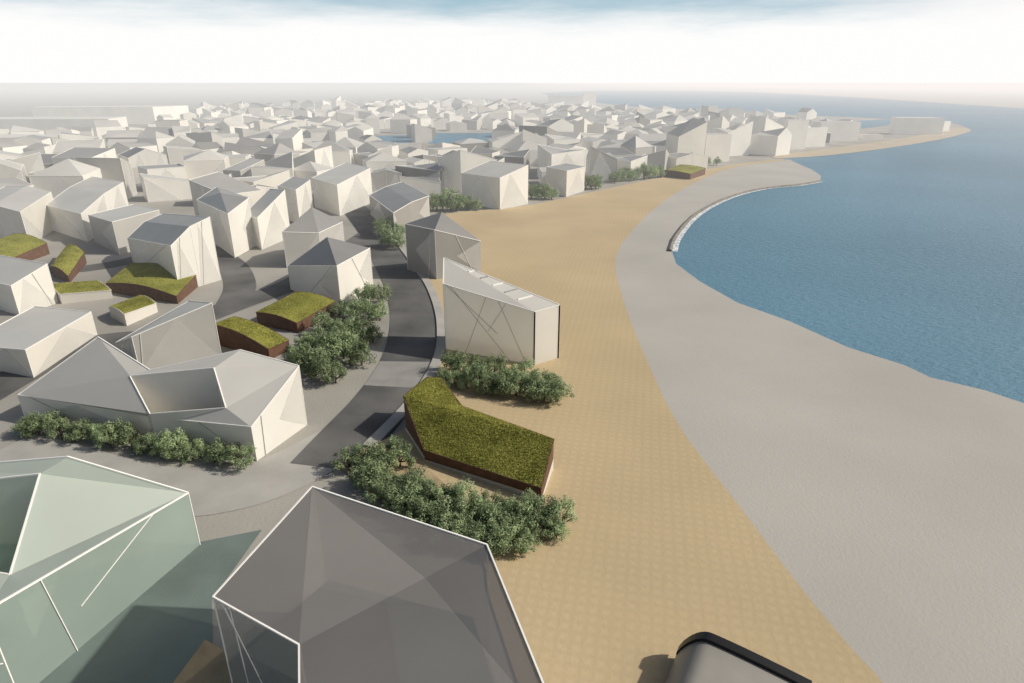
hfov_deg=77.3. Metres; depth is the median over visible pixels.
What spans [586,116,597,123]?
faceted house
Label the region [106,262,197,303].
grass roofed house
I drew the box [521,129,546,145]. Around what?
faceted house
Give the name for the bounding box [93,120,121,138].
faceted house
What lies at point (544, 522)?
shrub
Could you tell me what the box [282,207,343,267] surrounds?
faceted house
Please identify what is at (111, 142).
faceted house
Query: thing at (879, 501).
shore
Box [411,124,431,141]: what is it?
faceted house
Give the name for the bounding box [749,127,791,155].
faceted house
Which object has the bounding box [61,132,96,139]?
faceted house
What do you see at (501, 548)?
shrub
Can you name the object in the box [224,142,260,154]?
faceted house
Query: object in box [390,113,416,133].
faceted house
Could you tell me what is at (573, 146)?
faceted house
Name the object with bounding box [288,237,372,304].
faceted house
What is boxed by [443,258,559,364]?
faceted house
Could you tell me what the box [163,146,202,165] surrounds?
faceted house
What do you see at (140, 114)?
hall
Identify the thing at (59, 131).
faceted house
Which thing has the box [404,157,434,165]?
faceted house
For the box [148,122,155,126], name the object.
faceted house
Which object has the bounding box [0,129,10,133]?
faceted house
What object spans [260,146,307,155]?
faceted house
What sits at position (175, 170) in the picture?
faceted house
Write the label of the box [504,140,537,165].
faceted house
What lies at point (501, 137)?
faceted house
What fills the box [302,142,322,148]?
faceted house
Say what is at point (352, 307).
shrub
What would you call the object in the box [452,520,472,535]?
shrub
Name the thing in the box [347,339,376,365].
shrub
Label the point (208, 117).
faceted house
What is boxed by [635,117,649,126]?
faceted house
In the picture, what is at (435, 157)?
faceted house
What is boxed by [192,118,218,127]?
faceted house
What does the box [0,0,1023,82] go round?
sky
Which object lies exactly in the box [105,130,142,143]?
faceted house
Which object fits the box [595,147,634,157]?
faceted house
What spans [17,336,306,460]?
faceted house
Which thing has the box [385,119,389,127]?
faceted house
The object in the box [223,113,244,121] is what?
faceted house
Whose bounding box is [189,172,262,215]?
faceted house
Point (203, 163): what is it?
faceted house
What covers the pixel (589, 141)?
faceted house
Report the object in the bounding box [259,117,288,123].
faceted house
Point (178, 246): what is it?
faceted house
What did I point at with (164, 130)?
faceted house
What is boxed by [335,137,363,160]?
faceted house
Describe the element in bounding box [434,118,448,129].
faceted house
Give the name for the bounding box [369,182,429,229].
faceted house
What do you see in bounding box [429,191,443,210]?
shrub
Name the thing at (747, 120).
faceted house
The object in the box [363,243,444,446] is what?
pavement
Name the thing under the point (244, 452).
shrub
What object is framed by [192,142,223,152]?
faceted house
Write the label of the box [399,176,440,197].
faceted house
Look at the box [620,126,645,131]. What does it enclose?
faceted house
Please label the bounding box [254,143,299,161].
faceted house
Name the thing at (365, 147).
faceted house
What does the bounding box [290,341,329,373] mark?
shrub
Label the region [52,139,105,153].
faceted house
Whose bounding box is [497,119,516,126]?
faceted house
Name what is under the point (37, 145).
faceted house
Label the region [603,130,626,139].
faceted house
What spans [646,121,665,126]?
faceted house
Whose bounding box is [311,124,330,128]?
faceted house
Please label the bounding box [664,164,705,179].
grass roofed house
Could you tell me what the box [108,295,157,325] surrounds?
grass roofed house
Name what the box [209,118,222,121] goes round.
faceted house
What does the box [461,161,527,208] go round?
faceted house
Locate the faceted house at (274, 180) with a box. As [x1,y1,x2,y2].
[235,170,289,187]
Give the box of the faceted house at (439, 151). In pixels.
[425,146,466,154]
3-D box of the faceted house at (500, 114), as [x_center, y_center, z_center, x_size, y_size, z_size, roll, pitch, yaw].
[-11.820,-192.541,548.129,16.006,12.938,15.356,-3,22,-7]
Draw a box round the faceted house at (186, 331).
[115,300,220,368]
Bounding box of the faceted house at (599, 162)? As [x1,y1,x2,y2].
[586,146,617,180]
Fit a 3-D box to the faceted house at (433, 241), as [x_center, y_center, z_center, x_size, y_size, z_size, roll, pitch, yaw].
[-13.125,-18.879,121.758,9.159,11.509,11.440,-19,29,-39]
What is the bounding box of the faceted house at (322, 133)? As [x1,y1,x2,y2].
[303,127,329,140]
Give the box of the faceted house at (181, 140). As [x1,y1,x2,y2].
[166,134,194,146]
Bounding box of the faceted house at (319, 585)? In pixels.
[212,486,543,682]
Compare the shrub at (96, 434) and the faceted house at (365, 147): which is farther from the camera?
the faceted house at (365, 147)
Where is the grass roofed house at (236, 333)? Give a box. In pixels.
[216,316,289,357]
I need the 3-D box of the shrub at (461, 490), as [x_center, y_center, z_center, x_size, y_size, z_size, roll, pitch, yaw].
[-4.147,13.006,53.200,3.581,3.634,3.816,-4,22,-10]
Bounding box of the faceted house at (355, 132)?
[347,124,373,140]
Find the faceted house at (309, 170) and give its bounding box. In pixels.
[294,161,332,189]
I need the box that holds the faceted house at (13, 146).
[0,141,27,153]
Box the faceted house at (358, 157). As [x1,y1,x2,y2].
[353,145,391,165]
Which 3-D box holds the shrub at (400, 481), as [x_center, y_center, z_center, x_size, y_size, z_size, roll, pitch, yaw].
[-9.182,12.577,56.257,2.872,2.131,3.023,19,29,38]
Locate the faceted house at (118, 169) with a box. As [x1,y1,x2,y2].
[74,157,136,198]
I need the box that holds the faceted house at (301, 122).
[287,118,310,126]
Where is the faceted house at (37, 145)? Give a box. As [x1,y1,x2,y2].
[23,142,49,152]
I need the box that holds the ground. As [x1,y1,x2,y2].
[0,83,1023,649]
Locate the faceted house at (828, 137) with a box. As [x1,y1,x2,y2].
[825,132,830,142]
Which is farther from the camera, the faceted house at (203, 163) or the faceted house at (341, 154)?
the faceted house at (341, 154)
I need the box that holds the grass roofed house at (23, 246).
[0,233,49,260]
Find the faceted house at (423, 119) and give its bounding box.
[412,114,430,126]
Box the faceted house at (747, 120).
[745,114,766,123]
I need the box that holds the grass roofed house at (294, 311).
[256,291,336,332]
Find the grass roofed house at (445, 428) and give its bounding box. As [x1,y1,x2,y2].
[403,376,553,498]
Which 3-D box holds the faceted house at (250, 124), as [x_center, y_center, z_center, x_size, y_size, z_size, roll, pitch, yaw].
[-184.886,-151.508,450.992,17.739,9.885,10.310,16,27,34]
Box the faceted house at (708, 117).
[687,115,709,119]
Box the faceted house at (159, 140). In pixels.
[137,131,175,153]
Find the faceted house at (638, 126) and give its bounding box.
[630,123,643,129]
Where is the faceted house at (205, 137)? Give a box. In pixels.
[186,132,222,144]
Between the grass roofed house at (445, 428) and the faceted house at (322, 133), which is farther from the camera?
the faceted house at (322, 133)
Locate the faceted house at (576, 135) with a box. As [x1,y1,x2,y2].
[560,132,580,138]
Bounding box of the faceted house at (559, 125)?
[539,119,573,131]
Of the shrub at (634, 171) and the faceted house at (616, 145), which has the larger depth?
the faceted house at (616, 145)
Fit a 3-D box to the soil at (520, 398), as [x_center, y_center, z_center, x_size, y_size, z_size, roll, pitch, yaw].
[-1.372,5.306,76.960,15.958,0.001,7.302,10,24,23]
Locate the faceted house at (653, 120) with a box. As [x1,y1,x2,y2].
[649,119,662,123]
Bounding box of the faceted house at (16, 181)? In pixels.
[0,177,33,187]
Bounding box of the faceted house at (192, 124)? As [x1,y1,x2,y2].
[188,120,199,128]
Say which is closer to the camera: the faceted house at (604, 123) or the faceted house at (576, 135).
the faceted house at (576, 135)
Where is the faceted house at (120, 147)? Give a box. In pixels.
[110,142,157,154]
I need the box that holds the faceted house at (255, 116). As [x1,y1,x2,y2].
[252,114,264,117]
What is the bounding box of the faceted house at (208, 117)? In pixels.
[201,116,215,119]
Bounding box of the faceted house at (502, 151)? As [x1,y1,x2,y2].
[489,147,509,153]
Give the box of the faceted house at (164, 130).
[143,127,173,136]
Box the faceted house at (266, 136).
[246,131,273,143]
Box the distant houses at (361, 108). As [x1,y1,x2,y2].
[188,96,816,120]
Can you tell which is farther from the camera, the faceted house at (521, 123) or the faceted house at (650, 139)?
the faceted house at (521, 123)
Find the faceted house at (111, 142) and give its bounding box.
[107,139,136,147]
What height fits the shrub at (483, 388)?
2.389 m
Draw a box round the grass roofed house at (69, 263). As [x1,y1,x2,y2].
[51,243,86,281]
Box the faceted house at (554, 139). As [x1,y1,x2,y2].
[545,134,579,145]
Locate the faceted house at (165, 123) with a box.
[155,120,188,126]
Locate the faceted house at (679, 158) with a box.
[667,152,708,168]
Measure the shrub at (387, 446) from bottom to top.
3.397 m
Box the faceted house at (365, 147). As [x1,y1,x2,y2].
[357,142,398,157]
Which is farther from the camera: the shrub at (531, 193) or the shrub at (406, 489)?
the shrub at (531, 193)
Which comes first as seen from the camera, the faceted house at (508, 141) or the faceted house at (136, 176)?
the faceted house at (136, 176)
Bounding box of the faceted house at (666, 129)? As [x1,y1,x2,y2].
[661,123,682,132]
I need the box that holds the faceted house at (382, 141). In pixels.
[371,140,395,142]
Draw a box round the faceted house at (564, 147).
[549,144,587,171]
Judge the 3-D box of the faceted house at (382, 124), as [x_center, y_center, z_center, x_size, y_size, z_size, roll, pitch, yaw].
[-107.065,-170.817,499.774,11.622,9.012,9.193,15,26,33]
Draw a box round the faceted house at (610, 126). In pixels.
[605,124,618,128]
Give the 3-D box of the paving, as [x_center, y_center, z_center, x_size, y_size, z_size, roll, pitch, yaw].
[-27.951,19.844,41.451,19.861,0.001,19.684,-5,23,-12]
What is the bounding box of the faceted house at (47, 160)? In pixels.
[41,154,57,168]
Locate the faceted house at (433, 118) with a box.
[430,116,446,126]
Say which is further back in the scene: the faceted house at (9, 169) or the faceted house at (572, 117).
the faceted house at (572, 117)
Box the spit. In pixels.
[772,128,970,158]
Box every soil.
[173,640,230,682]
[343,456,566,548]
[444,367,566,403]
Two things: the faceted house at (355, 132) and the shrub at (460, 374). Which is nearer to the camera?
the shrub at (460, 374)
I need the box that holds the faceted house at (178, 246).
[127,213,220,286]
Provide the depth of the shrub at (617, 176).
231.02 m
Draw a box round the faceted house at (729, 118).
[725,115,736,121]
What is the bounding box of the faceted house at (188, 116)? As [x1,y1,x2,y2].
[180,112,196,120]
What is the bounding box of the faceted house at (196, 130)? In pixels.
[191,127,202,131]
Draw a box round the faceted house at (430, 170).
[395,162,444,190]
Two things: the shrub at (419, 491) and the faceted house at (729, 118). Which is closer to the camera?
the shrub at (419, 491)
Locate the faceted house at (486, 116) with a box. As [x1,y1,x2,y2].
[477,113,489,124]
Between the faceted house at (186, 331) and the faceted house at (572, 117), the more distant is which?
the faceted house at (572, 117)
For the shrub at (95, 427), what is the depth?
64.49 m
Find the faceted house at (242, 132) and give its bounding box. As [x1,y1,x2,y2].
[234,127,260,138]
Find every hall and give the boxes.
[0,117,127,135]
[0,134,60,140]
[31,105,188,123]
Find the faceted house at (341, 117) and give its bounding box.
[336,112,354,122]
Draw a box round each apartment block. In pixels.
[548,95,582,104]
[582,93,595,105]
[665,117,706,154]
[700,106,717,115]
[704,133,731,162]
[716,121,752,155]
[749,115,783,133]
[778,119,808,149]
[797,117,827,146]
[812,121,860,140]
[858,134,883,139]
[888,117,944,134]
[943,121,950,130]
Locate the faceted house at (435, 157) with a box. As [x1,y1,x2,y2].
[408,154,442,162]
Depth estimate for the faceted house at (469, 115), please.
546.97 m
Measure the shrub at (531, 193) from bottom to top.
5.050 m
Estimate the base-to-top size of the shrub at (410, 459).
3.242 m
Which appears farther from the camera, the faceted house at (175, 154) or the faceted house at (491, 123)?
the faceted house at (491, 123)
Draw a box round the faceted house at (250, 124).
[243,119,262,127]
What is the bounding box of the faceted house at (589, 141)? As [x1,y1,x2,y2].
[580,136,605,149]
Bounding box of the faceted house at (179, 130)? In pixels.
[172,126,190,136]
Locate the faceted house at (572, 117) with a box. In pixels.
[565,115,582,121]
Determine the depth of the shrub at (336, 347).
83.05 m
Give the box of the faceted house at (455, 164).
[438,150,496,192]
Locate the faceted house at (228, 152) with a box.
[221,151,238,154]
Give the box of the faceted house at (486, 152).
[471,146,499,158]
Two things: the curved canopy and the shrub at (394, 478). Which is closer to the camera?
the curved canopy
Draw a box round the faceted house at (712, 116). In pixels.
[703,113,716,119]
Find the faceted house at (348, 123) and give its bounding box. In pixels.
[343,120,364,126]
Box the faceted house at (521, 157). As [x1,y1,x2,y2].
[494,149,529,169]
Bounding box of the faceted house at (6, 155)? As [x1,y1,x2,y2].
[0,151,25,158]
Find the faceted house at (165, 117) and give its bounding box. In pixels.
[157,114,173,119]
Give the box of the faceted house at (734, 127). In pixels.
[727,123,744,129]
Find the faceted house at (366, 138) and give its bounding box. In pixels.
[359,135,381,142]
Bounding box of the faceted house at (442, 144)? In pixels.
[424,142,459,149]
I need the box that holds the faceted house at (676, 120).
[663,115,687,125]
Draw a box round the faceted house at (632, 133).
[625,129,647,139]
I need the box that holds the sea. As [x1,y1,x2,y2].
[542,90,1023,402]
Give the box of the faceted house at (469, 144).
[453,138,488,151]
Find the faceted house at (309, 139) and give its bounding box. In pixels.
[303,138,321,141]
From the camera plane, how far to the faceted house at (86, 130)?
397.99 m
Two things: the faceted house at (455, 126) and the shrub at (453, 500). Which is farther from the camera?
the faceted house at (455, 126)
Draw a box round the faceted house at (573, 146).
[557,144,586,148]
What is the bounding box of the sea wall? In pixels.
[667,180,819,250]
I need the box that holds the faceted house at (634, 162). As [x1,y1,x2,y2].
[617,155,647,179]
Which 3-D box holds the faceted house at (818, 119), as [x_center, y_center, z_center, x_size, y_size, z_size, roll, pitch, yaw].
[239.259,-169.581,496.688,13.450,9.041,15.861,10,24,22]
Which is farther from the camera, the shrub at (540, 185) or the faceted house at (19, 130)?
the faceted house at (19, 130)
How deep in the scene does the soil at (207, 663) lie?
40.06 m
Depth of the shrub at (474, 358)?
78.97 m
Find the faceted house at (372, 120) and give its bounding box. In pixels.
[365,113,379,132]
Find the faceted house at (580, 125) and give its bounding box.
[572,118,591,132]
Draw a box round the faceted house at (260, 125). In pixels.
[253,120,278,131]
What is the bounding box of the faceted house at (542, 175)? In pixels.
[539,167,545,185]
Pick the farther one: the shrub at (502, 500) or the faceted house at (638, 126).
the faceted house at (638, 126)
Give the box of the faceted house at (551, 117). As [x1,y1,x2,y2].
[543,114,564,121]
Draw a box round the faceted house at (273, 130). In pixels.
[261,129,284,134]
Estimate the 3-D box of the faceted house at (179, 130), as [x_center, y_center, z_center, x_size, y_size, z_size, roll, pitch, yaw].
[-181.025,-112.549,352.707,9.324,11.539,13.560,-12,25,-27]
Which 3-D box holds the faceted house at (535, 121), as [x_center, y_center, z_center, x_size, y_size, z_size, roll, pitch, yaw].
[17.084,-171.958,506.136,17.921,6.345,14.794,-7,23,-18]
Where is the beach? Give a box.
[345,160,881,682]
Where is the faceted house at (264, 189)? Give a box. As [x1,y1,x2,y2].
[252,184,277,194]
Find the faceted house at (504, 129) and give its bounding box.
[492,124,516,138]
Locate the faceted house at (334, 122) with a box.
[322,120,342,125]
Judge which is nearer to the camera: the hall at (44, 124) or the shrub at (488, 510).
the shrub at (488, 510)
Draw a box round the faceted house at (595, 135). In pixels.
[581,132,603,138]
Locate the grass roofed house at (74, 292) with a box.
[53,280,112,303]
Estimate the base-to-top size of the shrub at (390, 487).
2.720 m
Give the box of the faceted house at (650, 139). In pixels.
[639,133,666,144]
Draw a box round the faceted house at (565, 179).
[546,163,584,196]
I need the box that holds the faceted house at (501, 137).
[497,132,519,138]
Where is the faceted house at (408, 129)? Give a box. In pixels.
[406,124,435,137]
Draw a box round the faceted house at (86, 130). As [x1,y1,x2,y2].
[70,127,93,135]
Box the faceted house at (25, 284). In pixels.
[0,255,57,314]
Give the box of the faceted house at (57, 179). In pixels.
[29,159,101,197]
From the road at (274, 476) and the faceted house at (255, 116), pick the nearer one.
the road at (274, 476)
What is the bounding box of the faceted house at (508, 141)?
[487,132,520,149]
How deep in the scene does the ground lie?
243.32 m
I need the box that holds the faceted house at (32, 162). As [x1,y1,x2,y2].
[3,152,43,183]
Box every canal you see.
[376,135,411,142]
[428,133,491,143]
[857,119,889,128]
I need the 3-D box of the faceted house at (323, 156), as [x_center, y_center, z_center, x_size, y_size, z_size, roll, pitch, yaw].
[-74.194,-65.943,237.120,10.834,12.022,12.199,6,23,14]
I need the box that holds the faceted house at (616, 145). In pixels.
[587,143,622,149]
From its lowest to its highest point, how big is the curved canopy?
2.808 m
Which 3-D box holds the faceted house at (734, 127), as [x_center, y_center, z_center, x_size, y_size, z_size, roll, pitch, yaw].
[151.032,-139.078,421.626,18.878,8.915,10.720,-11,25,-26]
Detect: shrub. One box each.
[9,416,42,438]
[16,410,55,438]
[33,409,66,432]
[44,417,72,439]
[62,417,99,441]
[63,427,80,440]
[81,423,103,439]
[91,421,123,449]
[98,417,133,445]
[110,421,142,446]
[130,435,152,455]
[140,431,161,452]
[149,431,177,457]
[159,427,194,459]
[170,439,197,463]
[186,438,210,458]
[202,445,222,462]
[203,436,226,460]
[214,441,242,464]
[227,442,256,472]
[281,345,305,362]
[288,351,310,366]
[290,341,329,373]
[292,331,313,347]
[296,330,323,352]
[298,351,324,375]
[306,349,342,384]
[307,325,333,351]
[310,310,331,334]
[315,329,348,355]
[321,325,358,358]
[322,316,336,333]
[323,359,347,382]
[324,319,342,332]
[326,299,349,318]
[329,445,362,470]
[333,316,359,341]
[337,298,357,316]
[339,344,363,364]
[341,298,369,319]
[342,316,365,338]
[345,441,383,465]
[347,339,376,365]
[347,468,368,484]
[348,455,385,487]
[349,286,366,301]
[349,315,379,340]
[354,297,381,321]
[355,281,379,301]
[357,456,394,489]
[360,325,384,342]
[363,443,391,471]
[364,474,399,505]
[368,282,391,304]
[370,435,404,471]
[371,299,388,320]
[372,215,392,235]
[376,479,408,512]
[378,221,400,236]
[378,468,394,485]
[379,228,396,246]
[381,227,403,246]
[383,472,404,496]
[385,435,416,467]
[388,232,405,248]
[391,480,422,514]
[394,473,421,500]
[395,223,404,233]
[401,464,434,496]
[404,484,435,515]
[404,495,438,524]
[414,499,451,525]
[417,480,456,510]
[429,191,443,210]
[429,197,437,210]
[430,512,464,535]
[432,484,466,522]
[435,200,449,210]
[435,366,455,385]
[439,501,470,530]
[440,187,462,210]
[440,348,459,371]
[441,475,484,513]
[444,370,465,386]
[445,190,467,210]
[446,351,473,372]
[451,196,470,210]
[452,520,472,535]
[457,376,476,389]
[458,503,485,527]
[461,361,493,388]
[462,194,476,209]
[462,525,485,541]
[464,503,491,525]
[465,354,482,377]
[469,515,501,555]
[470,358,494,376]
[471,199,482,209]
[472,376,495,394]
[476,500,505,530]
[478,487,504,516]
[483,353,508,373]
[486,521,517,555]
[488,372,510,395]
[488,500,527,535]
[491,367,517,395]
[491,519,526,550]
[497,495,508,519]
[502,369,530,395]
[503,491,544,536]
[508,356,541,379]
[512,528,541,555]
[513,488,545,515]
[516,377,532,396]
[516,507,552,537]
[521,372,549,401]
[528,184,539,198]
[530,367,552,388]
[532,183,544,194]
[533,495,559,526]
[533,512,564,538]
[536,183,552,199]
[539,378,565,405]
[541,371,564,383]
[542,376,573,402]
[543,188,560,199]
[543,494,577,532]
[545,521,571,541]
[584,174,594,189]
[585,176,601,189]
[590,174,603,188]
[609,171,620,182]
[618,167,627,180]
[620,166,631,180]
[627,169,640,178]
[628,172,638,180]
[636,161,654,179]
[641,165,658,178]
[657,165,669,176]
[712,156,721,164]
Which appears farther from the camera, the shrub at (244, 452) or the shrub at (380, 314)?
the shrub at (380, 314)
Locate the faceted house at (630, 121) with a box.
[619,117,636,125]
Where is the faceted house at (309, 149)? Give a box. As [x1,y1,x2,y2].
[294,148,312,151]
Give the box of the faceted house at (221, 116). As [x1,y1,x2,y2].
[217,114,228,119]
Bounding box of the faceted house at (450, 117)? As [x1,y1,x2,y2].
[444,113,463,121]
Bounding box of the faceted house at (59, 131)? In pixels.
[46,129,79,138]
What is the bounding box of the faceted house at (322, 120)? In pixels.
[306,117,330,122]
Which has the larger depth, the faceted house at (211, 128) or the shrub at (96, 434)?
the faceted house at (211, 128)
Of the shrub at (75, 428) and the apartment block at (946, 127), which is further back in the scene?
the apartment block at (946, 127)
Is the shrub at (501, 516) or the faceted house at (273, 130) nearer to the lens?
the shrub at (501, 516)
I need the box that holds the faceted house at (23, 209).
[0,186,52,238]
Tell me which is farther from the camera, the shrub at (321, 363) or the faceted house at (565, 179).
the faceted house at (565, 179)
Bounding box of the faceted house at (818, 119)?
[812,117,824,120]
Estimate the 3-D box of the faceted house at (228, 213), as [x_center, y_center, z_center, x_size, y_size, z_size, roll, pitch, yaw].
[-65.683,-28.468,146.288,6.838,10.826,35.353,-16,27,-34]
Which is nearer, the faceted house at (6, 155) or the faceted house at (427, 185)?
the faceted house at (427, 185)
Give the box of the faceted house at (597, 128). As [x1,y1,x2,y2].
[587,124,606,133]
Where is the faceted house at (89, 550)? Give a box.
[0,456,200,682]
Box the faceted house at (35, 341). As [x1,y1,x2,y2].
[0,306,96,377]
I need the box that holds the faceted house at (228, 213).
[196,187,255,256]
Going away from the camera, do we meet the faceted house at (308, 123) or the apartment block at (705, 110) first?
the faceted house at (308, 123)
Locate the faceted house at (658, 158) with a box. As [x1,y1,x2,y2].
[642,149,668,171]
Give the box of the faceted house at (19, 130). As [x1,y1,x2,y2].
[10,125,43,133]
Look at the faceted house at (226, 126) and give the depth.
387.09 m
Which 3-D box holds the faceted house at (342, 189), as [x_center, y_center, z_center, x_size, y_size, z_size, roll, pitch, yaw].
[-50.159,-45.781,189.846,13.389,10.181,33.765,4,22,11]
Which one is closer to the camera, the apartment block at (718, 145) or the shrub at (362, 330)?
the shrub at (362, 330)
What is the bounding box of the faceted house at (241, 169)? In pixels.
[223,158,264,177]
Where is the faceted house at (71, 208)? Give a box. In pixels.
[46,176,128,241]
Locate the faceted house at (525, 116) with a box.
[515,113,538,120]
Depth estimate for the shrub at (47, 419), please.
65.69 m
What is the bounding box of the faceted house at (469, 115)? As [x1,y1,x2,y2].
[460,113,477,118]
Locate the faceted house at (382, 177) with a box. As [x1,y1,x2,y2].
[371,167,401,189]
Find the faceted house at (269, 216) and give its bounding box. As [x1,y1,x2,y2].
[250,189,289,249]
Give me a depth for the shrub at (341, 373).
77.15 m
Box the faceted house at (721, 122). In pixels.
[707,116,728,128]
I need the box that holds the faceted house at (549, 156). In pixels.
[537,144,584,176]
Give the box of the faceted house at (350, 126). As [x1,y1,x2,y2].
[345,124,360,128]
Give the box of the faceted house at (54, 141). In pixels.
[43,136,66,144]
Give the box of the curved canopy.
[665,632,811,682]
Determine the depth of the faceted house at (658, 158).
254.63 m
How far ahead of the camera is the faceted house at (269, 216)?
143.98 m
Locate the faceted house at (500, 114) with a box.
[490,109,508,119]
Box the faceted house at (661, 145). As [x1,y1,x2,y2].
[652,140,665,151]
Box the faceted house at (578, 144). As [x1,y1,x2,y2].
[565,142,581,146]
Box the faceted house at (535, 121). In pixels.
[526,120,540,123]
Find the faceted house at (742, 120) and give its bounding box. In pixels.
[730,117,746,124]
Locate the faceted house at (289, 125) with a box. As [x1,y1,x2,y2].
[268,121,297,129]
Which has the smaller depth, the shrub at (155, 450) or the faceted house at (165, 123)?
the shrub at (155, 450)
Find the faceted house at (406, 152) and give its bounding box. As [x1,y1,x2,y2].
[399,146,427,159]
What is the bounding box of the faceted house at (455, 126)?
[446,121,466,130]
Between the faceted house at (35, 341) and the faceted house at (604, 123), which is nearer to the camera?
the faceted house at (35, 341)
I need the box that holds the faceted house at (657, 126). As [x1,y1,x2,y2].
[641,124,667,130]
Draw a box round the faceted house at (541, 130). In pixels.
[519,125,561,135]
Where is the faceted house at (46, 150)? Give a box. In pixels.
[21,145,54,154]
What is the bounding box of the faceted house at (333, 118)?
[315,116,336,120]
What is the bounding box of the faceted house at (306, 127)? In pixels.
[299,126,310,128]
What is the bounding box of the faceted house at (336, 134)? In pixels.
[327,126,348,142]
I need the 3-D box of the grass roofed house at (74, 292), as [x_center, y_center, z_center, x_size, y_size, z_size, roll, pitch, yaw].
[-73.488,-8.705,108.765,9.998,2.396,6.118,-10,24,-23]
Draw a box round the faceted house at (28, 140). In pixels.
[11,135,51,145]
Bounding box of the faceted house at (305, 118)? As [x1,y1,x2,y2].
[291,116,310,120]
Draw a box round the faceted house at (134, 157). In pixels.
[118,147,167,167]
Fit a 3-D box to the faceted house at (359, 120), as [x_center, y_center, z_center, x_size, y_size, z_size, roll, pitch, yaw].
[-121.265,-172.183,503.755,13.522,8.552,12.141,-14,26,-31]
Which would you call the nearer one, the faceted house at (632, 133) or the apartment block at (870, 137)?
the faceted house at (632, 133)
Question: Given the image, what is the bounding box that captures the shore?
[616,160,1023,682]
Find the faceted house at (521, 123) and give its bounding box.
[511,120,537,127]
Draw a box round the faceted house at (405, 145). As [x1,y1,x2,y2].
[393,143,421,149]
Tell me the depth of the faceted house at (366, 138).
321.66 m
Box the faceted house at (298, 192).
[278,176,312,221]
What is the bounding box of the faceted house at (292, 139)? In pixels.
[275,129,302,149]
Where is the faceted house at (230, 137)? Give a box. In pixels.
[214,133,238,144]
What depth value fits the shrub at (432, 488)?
53.59 m
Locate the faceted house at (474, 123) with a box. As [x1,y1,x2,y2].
[462,115,481,129]
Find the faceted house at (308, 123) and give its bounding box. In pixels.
[306,121,322,125]
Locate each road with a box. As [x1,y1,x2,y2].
[0,233,364,399]
[0,431,334,515]
[48,246,255,303]
[290,206,436,469]
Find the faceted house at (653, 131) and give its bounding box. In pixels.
[646,128,662,133]
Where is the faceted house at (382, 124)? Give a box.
[379,119,384,128]
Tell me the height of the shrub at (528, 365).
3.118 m
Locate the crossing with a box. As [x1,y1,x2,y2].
[364,361,430,387]
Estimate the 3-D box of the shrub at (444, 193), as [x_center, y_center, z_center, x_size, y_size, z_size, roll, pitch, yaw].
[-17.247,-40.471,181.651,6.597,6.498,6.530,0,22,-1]
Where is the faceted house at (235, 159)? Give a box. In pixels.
[227,154,250,165]
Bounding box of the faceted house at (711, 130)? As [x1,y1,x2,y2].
[706,128,729,132]
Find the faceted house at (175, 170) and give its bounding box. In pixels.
[137,164,187,184]
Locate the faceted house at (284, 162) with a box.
[251,152,293,177]
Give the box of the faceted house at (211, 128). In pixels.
[201,125,222,132]
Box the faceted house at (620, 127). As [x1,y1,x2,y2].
[615,125,632,129]
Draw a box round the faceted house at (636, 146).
[621,136,652,155]
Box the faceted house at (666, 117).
[658,114,675,119]
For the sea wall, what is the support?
on the shore
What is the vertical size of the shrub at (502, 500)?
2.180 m
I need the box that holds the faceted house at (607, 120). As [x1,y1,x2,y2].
[594,118,618,124]
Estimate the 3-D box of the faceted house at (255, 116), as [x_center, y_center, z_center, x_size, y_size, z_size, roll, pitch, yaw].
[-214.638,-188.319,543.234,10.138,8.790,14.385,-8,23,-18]
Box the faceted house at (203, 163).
[183,149,229,178]
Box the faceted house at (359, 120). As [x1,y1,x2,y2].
[347,118,364,122]
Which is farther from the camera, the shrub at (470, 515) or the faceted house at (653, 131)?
the faceted house at (653, 131)
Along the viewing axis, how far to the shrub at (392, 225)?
148.97 m
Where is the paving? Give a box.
[40,530,260,682]
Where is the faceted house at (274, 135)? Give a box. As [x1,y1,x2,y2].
[272,132,279,143]
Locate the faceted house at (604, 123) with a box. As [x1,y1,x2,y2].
[593,122,614,124]
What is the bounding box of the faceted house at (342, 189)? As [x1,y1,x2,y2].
[312,162,371,215]
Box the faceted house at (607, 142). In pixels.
[599,139,621,146]
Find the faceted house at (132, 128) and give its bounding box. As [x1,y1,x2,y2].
[125,126,144,129]
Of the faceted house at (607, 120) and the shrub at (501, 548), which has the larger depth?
the faceted house at (607, 120)
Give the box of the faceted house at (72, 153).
[51,147,116,164]
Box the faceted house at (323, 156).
[293,146,333,167]
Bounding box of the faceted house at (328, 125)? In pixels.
[320,124,338,127]
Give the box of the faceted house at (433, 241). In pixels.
[405,212,480,278]
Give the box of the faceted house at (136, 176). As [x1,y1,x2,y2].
[132,167,141,186]
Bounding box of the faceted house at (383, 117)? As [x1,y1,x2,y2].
[379,116,391,122]
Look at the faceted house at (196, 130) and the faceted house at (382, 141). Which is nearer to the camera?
the faceted house at (382, 141)
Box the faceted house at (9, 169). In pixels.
[0,159,28,182]
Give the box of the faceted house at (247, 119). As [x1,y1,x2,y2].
[243,116,258,122]
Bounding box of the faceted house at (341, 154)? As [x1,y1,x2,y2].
[310,140,353,166]
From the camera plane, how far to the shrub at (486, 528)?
49.16 m
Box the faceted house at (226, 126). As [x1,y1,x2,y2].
[218,120,248,132]
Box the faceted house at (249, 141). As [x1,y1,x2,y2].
[236,136,274,147]
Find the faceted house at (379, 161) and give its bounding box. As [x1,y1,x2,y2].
[362,152,406,171]
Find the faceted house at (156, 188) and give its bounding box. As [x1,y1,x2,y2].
[139,173,191,201]
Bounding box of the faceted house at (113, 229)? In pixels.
[88,204,159,254]
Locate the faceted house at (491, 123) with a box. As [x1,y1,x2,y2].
[486,118,501,129]
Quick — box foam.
[671,182,818,251]
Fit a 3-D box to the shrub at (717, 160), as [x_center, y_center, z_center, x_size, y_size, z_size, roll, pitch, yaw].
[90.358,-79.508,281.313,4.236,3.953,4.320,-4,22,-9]

